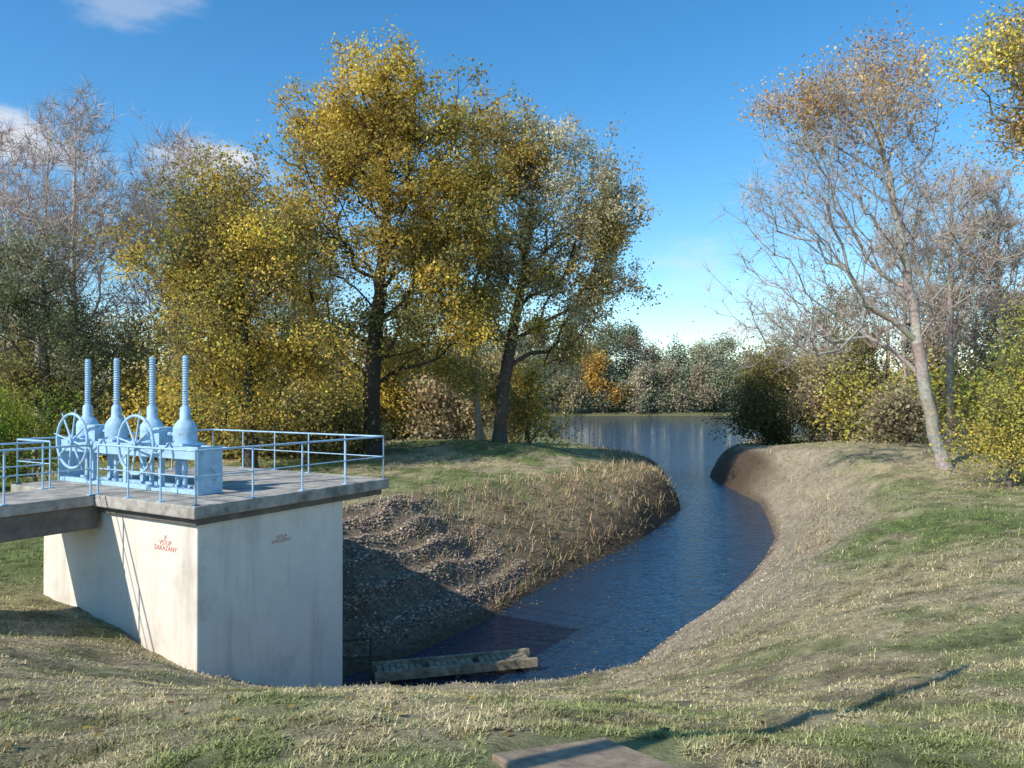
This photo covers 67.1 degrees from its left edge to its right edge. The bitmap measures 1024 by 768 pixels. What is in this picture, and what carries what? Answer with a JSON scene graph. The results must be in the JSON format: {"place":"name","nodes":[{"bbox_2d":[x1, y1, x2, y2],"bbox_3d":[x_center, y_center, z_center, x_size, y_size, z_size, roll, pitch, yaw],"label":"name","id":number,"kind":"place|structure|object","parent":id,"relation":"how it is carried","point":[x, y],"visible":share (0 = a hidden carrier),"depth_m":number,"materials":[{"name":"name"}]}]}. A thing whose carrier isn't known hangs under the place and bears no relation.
{"place":"outdoors","nodes":[
{"label":"outdoors","id":0,"kind":"place"},
{"bbox_2d":[0,393,1023,767],"bbox_3d":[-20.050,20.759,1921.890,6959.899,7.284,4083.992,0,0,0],"label":"ground","id":1,"kind":"structure","parent":0,"point":[746,473],"depth_m":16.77,"materials":[{"name":"green plant"}]},
{"bbox_2d":[0,375,92,488],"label":"green bush","id":2,"kind":"object","parent":1,"relation":"on","point":[22,427],"visible":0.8,"depth_m":34.96,"materials":[{"name":"green plant"}]},
{"bbox_2d":[0,109,93,350],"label":"bare poplar tree","id":3,"kind":"object","parent":1,"relation":"on","point":[2,141],"visible":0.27,"depth_m":53.20,"materials":[{"name":"grey plant"}]},
{"bbox_2d":[0,489,97,542],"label":"access footbridge","id":4,"kind":"object","parent":1,"relation":"on","point":[27,514],"visible":0.91,"depth_m":14.94,"materials":[{"name":"concrete"}]},
{"bbox_2d":[0,429,385,506],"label":"blue deck railing","id":5,"kind":"object","parent":4,"relation":"on","point":[50,447],"visible":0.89,"depth_m":15.87,"materials":[{"name":"metal"}]},
{"bbox_2d":[0,96,141,454],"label":"bare poplar tree","id":6,"kind":"object","parent":1,"relation":"on","point":[10,203],"visible":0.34,"depth_m":51.89,"materials":[{"name":"grey plant"}]},
{"bbox_2d":[0,212,175,461],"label":"olive willow tree","id":7,"kind":"object","parent":1,"relation":"on","point":[62,326],"visible":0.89,"depth_m":46.48,"materials":[{"name":"green plant"}]},
{"bbox_2d":[0,71,183,434],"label":"bare poplar tree","id":8,"kind":"object","parent":1,"relation":"on","point":[77,201],"visible":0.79,"depth_m":49.72,"materials":[{"name":"grey plant"}]},
{"bbox_2d":[82,103,237,403],"bbox_3d":[-23.914,-7.354,54.522,12.325,24.186,10.082,0,0,0],"label":"bare poplar tree","id":9,"kind":"object","parent":1,"relation":"on","point":[178,142],"visible":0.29,"depth_m":53.56,"materials":[{"name":"grey plant"}]},
{"bbox_2d":[80,122,271,411],"bbox_3d":[-25.933,-7.786,59.929,15.261,25.388,10.463,0,0,0],"label":"bare poplar tree","id":10,"kind":"object","parent":1,"relation":"on","point":[160,144],"visible":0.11,"depth_m":59.49,"materials":[{"name":"grey plant"}]},
{"bbox_2d":[11,466,388,687],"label":"concrete sluice tower","id":11,"kind":"structure","parent":1,"relation":"on","point":[233,580],"depth_m":15.59,"materials":[{"name":"white concrete"}]},
{"bbox_2d":[54,355,222,495],"bbox_3d":[-8.378,0.952,16.768,5.077,3.077,1.020,0,-1,31],"label":"blue sluice gate hoist","id":12,"kind":"object","parent":11,"relation":"on","point":[182,433],"visible":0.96,"depth_m":16.54,"materials":[{"name":"paint"}]},
{"bbox_2d":[70,134,373,467],"bbox_3d":[-14.038,-3.943,38.217,14.371,16.822,10.853,0,0,0],"label":"golden green tree","id":13,"kind":"object","parent":1,"relation":"on","point":[213,295],"visible":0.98,"depth_m":36.92,"materials":[{"name":"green plant"}]},
{"bbox_2d":[180,156,323,362],"bbox_3d":[-19.470,-6.190,56.859,12.599,21.767,9.346,0,0,0],"label":"bare poplar tree","id":14,"kind":"object","parent":1,"relation":"on","point":[247,229],"visible":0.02,"depth_m":56.94,"materials":[{"name":"grey plant"}]},
{"bbox_2d":[0,265,582,463],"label":"background woodland","id":15,"kind":"object","parent":1,"relation":"on","point":[431,407],"visible":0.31,"depth_m":57.64,"materials":[{"name":"green plant"}]},
{"bbox_2d":[230,184,375,379],"bbox_3d":[-16.992,-5.793,60.118,13.157,20.807,9.815,0,0,-15],"label":"bare poplar tree","id":16,"kind":"object","parent":1,"relation":"on","point":[317,302],"visible":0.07,"depth_m":60.02,"materials":[{"name":"grey plant"}]},
{"bbox_2d":[342,637,371,684],"bbox_3d":[-3.725,6.775,18.169,0.841,1.554,0.050,0,-1,-18],"label":"steel handrail","id":17,"kind":"object","parent":1,"relation":"on","point":[358,639],"visible":0.48,"depth_m":18.26,"materials":[{"name":"metal"}]},
{"bbox_2d":[207,15,536,455],"bbox_3d":[-8.316,-8.223,44.832,19.612,24.962,12.486,0,0,0],"label":"golden poplar tree","id":18,"kind":"object","parent":1,"relation":"on","point":[353,136],"visible":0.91,"depth_m":43.73,"materials":[{"name":"yellow plant"}]},
{"bbox_2d":[342,494,549,668],"bbox_3d":[-3.609,5.519,24.305,5.299,3.218,13.615,0,-1,33],"label":"stone riprap","id":19,"kind":"object","parent":1,"relation":"on","point":[437,602],"visible":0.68,"depth_m":23.96,"materials":[{"name":"grey stone"}]},
{"bbox_2d":[410,213,523,440],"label":"slender yellow tree","id":20,"kind":"object","parent":1,"relation":"on","point":[473,396],"visible":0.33,"depth_m":50.38,"materials":[{"name":"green plant"}]},
{"bbox_2d":[0,439,1018,745],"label":"fallen leaves","id":21,"kind":"object","parent":1,"relation":"on","point":[486,629],"visible":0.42,"depth_m":9.55,"materials":[{"name":"brown plant"}]},
{"bbox_2d":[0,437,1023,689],"bbox_3d":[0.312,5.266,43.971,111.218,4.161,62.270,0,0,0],"label":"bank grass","id":22,"kind":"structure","parent":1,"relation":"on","point":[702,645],"depth_m":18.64,"materials":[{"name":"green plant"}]},
{"bbox_2d":[402,83,672,442],"bbox_3d":[1.429,-7.554,50.329,18.362,22.907,10.662,0,0,0],"label":"leaning poplar tree","id":23,"kind":"object","parent":1,"relation":"on","point":[599,225],"visible":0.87,"depth_m":49.15,"materials":[{"name":"green plant"}]},
{"bbox_2d":[91,349,1018,396],"bbox_3d":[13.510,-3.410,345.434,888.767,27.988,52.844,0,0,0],"label":"distant tree belt","id":24,"kind":"object","parent":1,"relation":"on","point":[740,353],"depth_m":336.09,"materials":[{"name":"green plant"}]},
{"bbox_2d":[492,738,676,767],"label":"concrete cover slab","id":25,"kind":"structure","parent":1,"relation":"on","point":[600,753],"depth_m":3.71,"materials":[{"name":"grey concrete"}]},
{"bbox_2d":[343,440,845,610],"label":"dry bank weeds","id":26,"kind":"object","parent":1,"relation":"on","point":[561,477],"visible":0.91,"depth_m":32.77,"materials":[{"name":"beige plant"}]},
{"bbox_2d":[396,306,832,413],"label":"distant trees far shore","id":27,"kind":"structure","parent":1,"relation":"on","point":[647,384],"depth_m":217.46,"materials":[{"name":"green plant"}]},
{"bbox_2d":[518,471,863,685],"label":"dry grass","id":28,"kind":"structure","parent":1,"relation":"on","point":[705,614],"depth_m":26.07,"materials":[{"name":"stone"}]},
{"bbox_2d":[701,331,838,445],"bbox_3d":[22.416,0.736,65.003,12.132,10.289,10.837,0,0,0],"label":"dark green willow bush","id":29,"kind":"object","parent":1,"relation":"on","point":[754,411],"visible":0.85,"depth_m":63.51,"materials":[{"name":"green plant"}]},
{"bbox_2d":[692,3,1023,469],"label":"leaning bare tree","id":30,"kind":"object","parent":1,"relation":"on","point":[814,104],"visible":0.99,"depth_m":37.66,"materials":[{"name":"brown plant"}]},
{"bbox_2d":[728,253,1023,456],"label":"background woodland","id":31,"kind":"object","parent":1,"relation":"on","point":[865,408],"visible":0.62,"depth_m":58.48,"materials":[{"name":"green plant"}]},
{"bbox_2d":[833,219,975,438],"bbox_3d":[30.831,-4.286,60.157,11.098,17.873,8.759,0,0,0],"label":"bare poplar tree","id":32,"kind":"object","parent":1,"relation":"on","point":[903,352],"visible":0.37,"depth_m":60.05,"materials":[{"name":"grey plant"}]},
{"bbox_2d":[851,137,1023,442],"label":"bare poplar tree","id":33,"kind":"object","parent":1,"relation":"on","point":[950,343],"visible":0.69,"depth_m":49.86,"materials":[{"name":"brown plant"}]},
{"bbox_2d":[913,0,1023,271],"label":"tree","id":34,"kind":"object","parent":1,"relation":"on","point":[1001,54],"visible":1,"depth_m":29.89,"materials":[{"name":"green plant"}]},
{"bbox_2d":[914,160,1023,385],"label":"bare poplar tree","id":35,"kind":"object","parent":1,"relation":"on","point":[1017,257],"visible":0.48,"depth_m":51.63,"materials":[{"name":"brown plant"}]},
{"bbox_2d":[925,286,1023,489],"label":"yellow green bush","id":36,"kind":"object","parent":1,"relation":"on","point":[1011,445],"visible":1,"depth_m":32.47,"materials":[{"name":"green plant"}]},
{"bbox_2d":[0,0,1023,387],"label":"sky","id":37,"kind":"structure","parent":0,"point":[673,68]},
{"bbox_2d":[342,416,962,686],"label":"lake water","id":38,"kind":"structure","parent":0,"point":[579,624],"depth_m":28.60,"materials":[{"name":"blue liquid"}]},
{"bbox_2d":[372,648,537,684],"bbox_3d":[-1.400,7.645,19.087,4.000,1.630,0.840,0,0,-15],"label":"wooden dock","id":39,"kind":"object","parent":38,"relation":"in","point":[388,671],"visible":0.72,"depth_m":18.96,"materials":[{"name":"brown wood"}]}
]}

